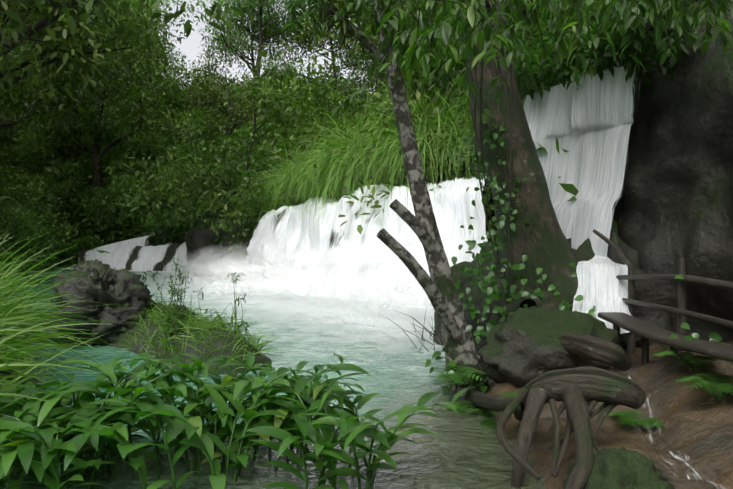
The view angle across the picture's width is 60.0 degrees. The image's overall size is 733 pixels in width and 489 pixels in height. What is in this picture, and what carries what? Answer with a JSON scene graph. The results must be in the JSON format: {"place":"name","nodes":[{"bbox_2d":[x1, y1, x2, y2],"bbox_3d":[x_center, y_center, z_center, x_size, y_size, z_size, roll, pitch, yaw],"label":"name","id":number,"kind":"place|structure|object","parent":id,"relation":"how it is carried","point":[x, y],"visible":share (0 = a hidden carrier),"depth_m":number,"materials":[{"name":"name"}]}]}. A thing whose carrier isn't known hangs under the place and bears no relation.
{"place":"outdoors","nodes":[
{"label":"outdoors","id":0,"kind":"place"},
{"bbox_2d":[24,168,59,194],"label":"shrub","id":1,"kind":"object","parent":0,"point":[36,176],"visible":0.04,"depth_m":54.07,"materials":[{"name":"green plant"}]},
{"bbox_2d":[101,0,378,102],"label":"sky","id":2,"kind":"structure","parent":0,"point":[189,47],"materials":[{"name":"white"}]},
{"bbox_2d":[1,107,492,283],"bbox_3d":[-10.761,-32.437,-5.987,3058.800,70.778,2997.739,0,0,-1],"label":"ground","id":3,"kind":"structure","parent":0,"point":[61,256],"depth_m":49.46,"materials":[{"name":"green plant"}]},
{"bbox_2d":[0,127,26,174],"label":"shrub","id":4,"kind":"object","parent":3,"relation":"on","point":[11,142],"visible":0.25,"depth_m":63.83,"materials":[{"name":"green plant"}]},
{"bbox_2d":[0,171,35,210],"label":"shrub","id":5,"kind":"object","parent":3,"relation":"on","point":[12,182],"visible":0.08,"depth_m":49.64,"materials":[{"name":"green plant"}]},
{"bbox_2d":[0,86,57,118],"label":"forest tree","id":6,"kind":"object","parent":3,"relation":"on","point":[15,105],"visible":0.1,"depth_m":69.72,"materials":[{"name":"green plant"}]},
{"bbox_2d":[0,16,62,121],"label":"forest tree","id":7,"kind":"object","parent":3,"relation":"on","point":[21,82],"visible":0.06,"depth_m":55.67,"materials":[{"name":"green plant"}]},
{"bbox_2d":[0,200,70,263],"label":"shrub","id":8,"kind":"object","parent":3,"relation":"on","point":[28,234],"visible":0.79,"depth_m":29.84,"materials":[{"name":"green plant"}]},
{"bbox_2d":[1,1,89,119],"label":"forest tree","id":9,"kind":"object","parent":3,"relation":"on","point":[36,94],"visible":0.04,"depth_m":62.06,"materials":[{"name":"green plant"}]},
{"bbox_2d":[29,176,92,245],"bbox_3d":[-23.413,-2.389,47.770,6.647,5.281,5.858,0,1,41],"label":"shrub","id":10,"kind":"object","parent":3,"relation":"on","point":[69,198],"visible":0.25,"depth_m":46.92,"materials":[{"name":"green plant"}]},
{"bbox_2d":[0,0,130,143],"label":"forest tree","id":11,"kind":"object","parent":3,"relation":"on","point":[22,119],"visible":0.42,"depth_m":47.68,"materials":[{"name":"green plant"}]},
{"bbox_2d":[0,0,131,119],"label":"forest tree","id":12,"kind":"object","parent":3,"relation":"on","point":[5,64],"visible":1,"depth_m":20.32,"materials":[{"name":"green plant"}]},
{"bbox_2d":[16,7,125,123],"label":"forest tree","id":13,"kind":"object","parent":3,"relation":"on","point":[63,75],"depth_m":70.03,"materials":[{"name":"green plant"}]},
{"bbox_2d":[17,96,130,201],"bbox_3d":[-25.568,-7.777,55.731,9.321,10.353,9.651,-3,4,-19],"label":"forest tree","id":14,"kind":"object","parent":3,"relation":"on","point":[42,164],"visible":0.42,"depth_m":54.17,"materials":[{"name":"green plant"}]},
{"bbox_2d":[0,0,176,102],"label":"forest tree","id":15,"kind":"object","parent":3,"relation":"on","point":[73,82],"visible":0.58,"depth_m":35.64,"materials":[{"name":"green plant"}]},
{"bbox_2d":[0,0,194,162],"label":"forest tree","id":16,"kind":"object","parent":3,"relation":"on","point":[179,38],"visible":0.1,"depth_m":64.93,"materials":[{"name":"green plant"}]},
{"bbox_2d":[77,216,120,239],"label":"shrub","id":17,"kind":"object","parent":3,"relation":"on","point":[96,233],"visible":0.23,"depth_m":47.96,"materials":[{"name":"green plant"}]},
{"bbox_2d":[21,0,193,222],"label":"forest tree","id":18,"kind":"object","parent":3,"relation":"on","point":[98,147],"visible":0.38,"depth_m":52.12,"materials":[{"name":"green plant"}]},
{"bbox_2d":[72,193,150,236],"bbox_3d":[-19.264,-2.045,49.147,6.729,4.178,5.341,0,1,-40],"label":"shrub","id":19,"kind":"object","parent":3,"relation":"on","point":[99,216],"visible":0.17,"depth_m":48.26,"materials":[{"name":"green plant"}]},
{"bbox_2d":[110,169,139,226],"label":"shrub","id":20,"kind":"object","parent":3,"relation":"on","point":[121,178],"visible":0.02,"depth_m":52.01,"materials":[{"name":"green plant"}]},
{"bbox_2d":[0,0,255,90],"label":"forest tree","id":21,"kind":"object","parent":3,"relation":"on","point":[15,21],"visible":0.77,"depth_m":22.43,"materials":[{"name":"green plant"}]},
{"bbox_2d":[74,173,181,235],"bbox_3d":[-17.543,-2.524,47.417,6.624,5.876,9.420,-1,1,-57],"label":"shrub","id":22,"kind":"object","parent":3,"relation":"on","point":[112,210],"visible":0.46,"depth_m":46.69,"materials":[{"name":"green plant"}]},
{"bbox_2d":[104,55,157,105],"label":"forest tree","id":23,"kind":"object","parent":3,"relation":"on","point":[141,85],"visible":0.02,"depth_m":73.03,"materials":[{"name":"green plant"}]},
{"bbox_2d":[93,10,176,80],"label":"forest tree","id":24,"kind":"object","parent":3,"relation":"on","point":[165,46],"visible":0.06,"depth_m":80.31,"materials":[{"name":"green plant"}]},
{"bbox_2d":[0,314,271,418],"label":"bank island","id":25,"kind":"structure","parent":3,"relation":"on","point":[228,351],"depth_m":9.16,"materials":[{"name":"green plant"}]},
{"bbox_2d":[10,257,252,339],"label":"island weeds","id":26,"kind":"object","parent":25,"relation":"on","point":[173,308],"visible":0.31,"depth_m":10.20,"materials":[{"name":"green plant"}]},
{"bbox_2d":[46,259,221,346],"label":"rocks","id":27,"kind":"object","parent":25,"relation":"on","point":[104,284],"visible":0.67,"depth_m":10.91,"materials":[{"name":"grey stone"}]},
{"bbox_2d":[0,225,284,488],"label":"bank grass","id":28,"kind":"structure","parent":3,"relation":"on","point":[17,330],"depth_m":7.95,"materials":[{"name":"green plant"}]},
{"bbox_2d":[92,22,194,140],"bbox_3d":[-23.694,-15.073,64.949,12.675,15.637,9.582,0,0,27],"label":"forest tree","id":29,"kind":"object","parent":3,"relation":"on","point":[155,61],"visible":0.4,"depth_m":64.88,"materials":[{"name":"green plant"}]},
{"bbox_2d":[136,10,184,78],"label":"forest tree","id":30,"kind":"object","parent":3,"relation":"on","point":[166,48],"depth_m":100.85,"materials":[{"name":"green plant"}]},
{"bbox_2d":[150,136,226,178],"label":"shrub","id":31,"kind":"object","parent":3,"relation":"on","point":[184,146],"visible":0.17,"depth_m":60.21,"materials":[{"name":"green plant"}]},
{"bbox_2d":[166,156,225,195],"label":"shrub","id":32,"kind":"object","parent":3,"relation":"on","point":[204,166],"depth_m":57.48,"materials":[{"name":"green plant"}]},
{"bbox_2d":[186,111,225,154],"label":"shrub","id":33,"kind":"object","parent":3,"relation":"on","point":[211,130],"visible":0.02,"depth_m":66.81,"materials":[{"name":"green plant"}]},
{"bbox_2d":[105,41,345,230],"bbox_3d":[-6.448,-4.640,35.785,11.879,14.149,12.814,0,-1,20],"label":"forest tree","id":34,"kind":"object","parent":3,"relation":"on","point":[277,99],"visible":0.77,"depth_m":34.23,"materials":[{"name":"green plant"}]},
{"bbox_2d":[210,191,242,209],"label":"shrub","id":35,"kind":"object","parent":3,"relation":"on","point":[223,201],"visible":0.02,"depth_m":41.49,"materials":[{"name":"green plant"}]},
{"bbox_2d":[215,151,258,208],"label":"shrub","id":36,"kind":"object","parent":3,"relation":"on","point":[233,181],"depth_m":53.29,"materials":[{"name":"green plant"}]},
{"bbox_2d":[196,179,285,254],"bbox_3d":[-5.160,-1.011,32.899,7.920,5.003,6.011,0,0,-33],"label":"shrub","id":37,"kind":"object","parent":3,"relation":"on","point":[239,221],"visible":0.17,"depth_m":31.10,"materials":[{"name":"green plant"}]},
{"bbox_2d":[173,24,310,170],"bbox_3d":[-10.485,-11.088,56.235,12.362,16.238,12.291,-2,2,6],"label":"forest tree","id":38,"kind":"object","parent":3,"relation":"on","point":[236,112],"visible":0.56,"depth_m":55.54,"materials":[{"name":"green plant"}]},
{"bbox_2d":[150,0,335,126],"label":"forest tree","id":39,"kind":"object","parent":3,"relation":"on","point":[260,5],"visible":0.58,"depth_m":78.21,"materials":[{"name":"green plant"}]},
{"bbox_2d":[200,132,308,220],"bbox_3d":[-5.110,-3.006,37.505,10.090,6.590,7.370,-1,1,-62],"label":"shrub","id":40,"kind":"object","parent":3,"relation":"on","point":[252,160],"visible":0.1,"depth_m":34.90,"materials":[{"name":"green plant"}]},
{"bbox_2d":[198,0,324,78],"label":"forest tree","id":41,"kind":"object","parent":3,"relation":"on","point":[228,43],"visible":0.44,"depth_m":82.76,"materials":[{"name":"green plant"}]},
{"bbox_2d":[260,50,299,84],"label":"forest tree","id":42,"kind":"object","parent":3,"relation":"on","point":[291,66],"visible":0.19,"depth_m":100.12,"materials":[{"name":"green plant"}]},
{"bbox_2d":[0,0,619,271],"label":"understorey foliage","id":43,"kind":"object","parent":3,"relation":"on","point":[33,197],"visible":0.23,"depth_m":48.62,"materials":[{"name":"green plant"}]},
{"bbox_2d":[289,90,343,121],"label":"shrub","id":44,"kind":"object","parent":3,"relation":"on","point":[327,105],"visible":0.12,"depth_m":70.35,"materials":[{"name":"green plant"}]},
{"bbox_2d":[273,0,378,106],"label":"forest tree","id":45,"kind":"object","parent":3,"relation":"on","point":[304,43],"visible":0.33,"depth_m":78.08,"materials":[{"name":"green plant"}]},
{"bbox_2d":[259,112,428,205],"bbox_3d":[-0.372,-3.334,31.508,8.321,6.498,11.058,0,0,-27],"label":"shrub","id":46,"kind":"object","parent":3,"relation":"on","point":[313,132],"visible":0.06,"depth_m":32.22,"materials":[{"name":"green plant"}]},
{"bbox_2d":[1,0,695,273],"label":"cascade shrubs","id":47,"kind":"object","parent":3,"relation":"on","point":[544,75],"visible":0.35,"depth_m":9.70,"materials":[{"name":"green plant"}]},
{"bbox_2d":[323,0,373,79],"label":"forest tree","id":48,"kind":"object","parent":3,"relation":"on","point":[341,64],"depth_m":91.52,"materials":[{"name":"green plant"}]},
{"bbox_2d":[78,64,640,309],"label":"waterfall","id":49,"kind":"structure","parent":3,"relation":"on","point":[589,124],"depth_m":17.81,"materials":[{"name":"liquid"}]},
{"bbox_2d":[339,49,385,95],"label":"forest tree","id":50,"kind":"object","parent":3,"relation":"on","point":[355,81],"visible":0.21,"depth_m":88.36,"materials":[{"name":"green plant"}]},
{"bbox_2d":[237,53,492,230],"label":"hanging grass","id":51,"kind":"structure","parent":3,"relation":"on","point":[299,177],"depth_m":22.70,"materials":[{"name":"green plant"}]},
{"bbox_2d":[318,0,424,101],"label":"forest tree","id":52,"kind":"object","parent":3,"relation":"on","point":[367,4],"visible":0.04,"depth_m":73.17,"materials":[{"name":"green plant"}]},
{"bbox_2d":[329,57,420,122],"bbox_3d":[2.210,-11.306,56.202,10.180,11.088,9.382,-1,1,-43],"label":"forest tree","id":53,"kind":"object","parent":3,"relation":"on","point":[377,96],"depth_m":55.43,"materials":[{"name":"green plant"}]},
{"bbox_2d":[336,0,416,21],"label":"forest tree","id":54,"kind":"object","parent":3,"relation":"on","point":[396,6],"depth_m":68.03,"materials":[{"name":"green plant"}]},
{"bbox_2d":[333,0,459,127],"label":"forest tree","id":55,"kind":"object","parent":3,"relation":"on","point":[345,94],"depth_m":38.22,"materials":[{"name":"green plant"}]},
{"bbox_2d":[290,0,512,118],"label":"forest tree","id":56,"kind":"object","parent":3,"relation":"on","point":[314,57],"visible":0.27,"depth_m":35.43,"materials":[{"name":"green plant"}]},
{"bbox_2d":[310,90,493,234],"bbox_3d":[2.420,-2.243,23.995,9.852,6.230,7.296,0,1,-44],"label":"shrub","id":57,"kind":"object","parent":3,"relation":"on","point":[376,202],"visible":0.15,"depth_m":21.10,"materials":[{"name":"green plant"}]},
{"bbox_2d":[374,1,444,73],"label":"forest tree","id":58,"kind":"object","parent":3,"relation":"on","point":[407,26],"depth_m":65.33,"materials":[{"name":"green plant"}]},
{"bbox_2d":[149,205,674,488],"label":"rocks","id":59,"kind":"object","parent":3,"relation":"on","point":[521,347],"visible":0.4,"depth_m":7.02,"materials":[{"name":"stone"}]},
{"bbox_2d":[329,0,552,78],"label":"forest tree","id":60,"kind":"object","parent":3,"relation":"on","point":[363,59],"visible":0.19,"depth_m":33.80,"materials":[{"name":"green plant"}]},
{"bbox_2d":[410,77,523,219],"bbox_3d":[5.875,-2.757,22.114,9.645,6.268,7.028,0,0,14],"label":"shrub","id":61,"kind":"object","parent":3,"relation":"on","point":[452,100],"visible":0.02,"depth_m":21.06,"materials":[{"name":"green plant"}]},
{"bbox_2d":[425,0,616,37],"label":"forest tree","id":62,"kind":"object","parent":3,"relation":"on","point":[440,3],"visible":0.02,"depth_m":19.34,"materials":[{"name":"green plant"}]},
{"bbox_2d":[529,8,608,49],"bbox_3d":[10.090,-8.654,21.203,9.322,14.793,12.533,0,1,-43],"label":"forest tree","id":63,"kind":"object","parent":3,"relation":"on","point":[537,29],"depth_m":21.52,"materials":[{"name":"green plant"}]},
{"bbox_2d":[434,0,732,351],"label":"cliff rock","id":64,"kind":"object","parent":3,"relation":"on","point":[673,203],"visible":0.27,"depth_m":8.59,"materials":[{"name":"grey stone"}]},
{"bbox_2d":[266,0,732,118],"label":"tree foliage","id":65,"kind":"object","parent":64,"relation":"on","point":[471,18],"visible":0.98,"depth_m":6.12,"materials":[{"name":"green plant"}]},
{"bbox_2d":[459,0,577,315],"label":"mossy tree","id":66,"kind":"object","parent":64,"relation":"on","point":[540,240],"visible":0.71,"depth_m":8.92,"materials":[{"name":"brown plant"}]},
{"bbox_2d":[572,255,723,488],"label":"side stream","id":67,"kind":"structure","parent":64,"relation":"on","point":[602,287],"depth_m":8.63,"materials":[{"name":"liquid"}]},
{"bbox_2d":[0,265,547,488],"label":"pool water","id":68,"kind":"structure","parent":0,"point":[469,451],"depth_m":8.11,"materials":[{"name":"teal liquid"}]},
{"bbox_2d":[0,352,474,488],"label":"ginger plant","id":69,"kind":"object","parent":68,"relation":"in","point":[284,421],"visible":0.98,"depth_m":4.71,"materials":[{"name":"green plant"}]},
{"bbox_2d":[177,244,468,323],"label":"foam","id":70,"kind":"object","parent":68,"relation":"on","point":[213,267],"depth_m":19.13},
{"bbox_2d":[479,341,732,488],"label":"bank ground","id":71,"kind":"structure","parent":0,"point":[698,428],"depth_m":5.39,"materials":[{"name":"soil"}]},
{"bbox_2d":[305,0,489,396],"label":"tree","id":72,"kind":"object","parent":71,"relation":"on","point":[439,288],"visible":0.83,"depth_m":7.51,"materials":[{"name":"grey plant"}]},
{"bbox_2d":[465,299,645,488],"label":"tree roots","id":73,"kind":"object","parent":71,"relation":"on","point":[574,390],"visible":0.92,"depth_m":4.91,"materials":[{"name":"brown plant"}]},
{"bbox_2d":[425,109,732,428],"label":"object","id":74,"kind":"object","parent":71,"relation":"on","point":[452,376],"visible":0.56,"depth_m":8.34,"materials":[{"name":"green plant"}]},
{"bbox_2d":[593,229,732,370],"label":"railing","id":75,"kind":"object","parent":71,"relation":"on","point":[633,325],"visible":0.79,"depth_m":7.06,"materials":[{"name":"brown wood"}]}
]}

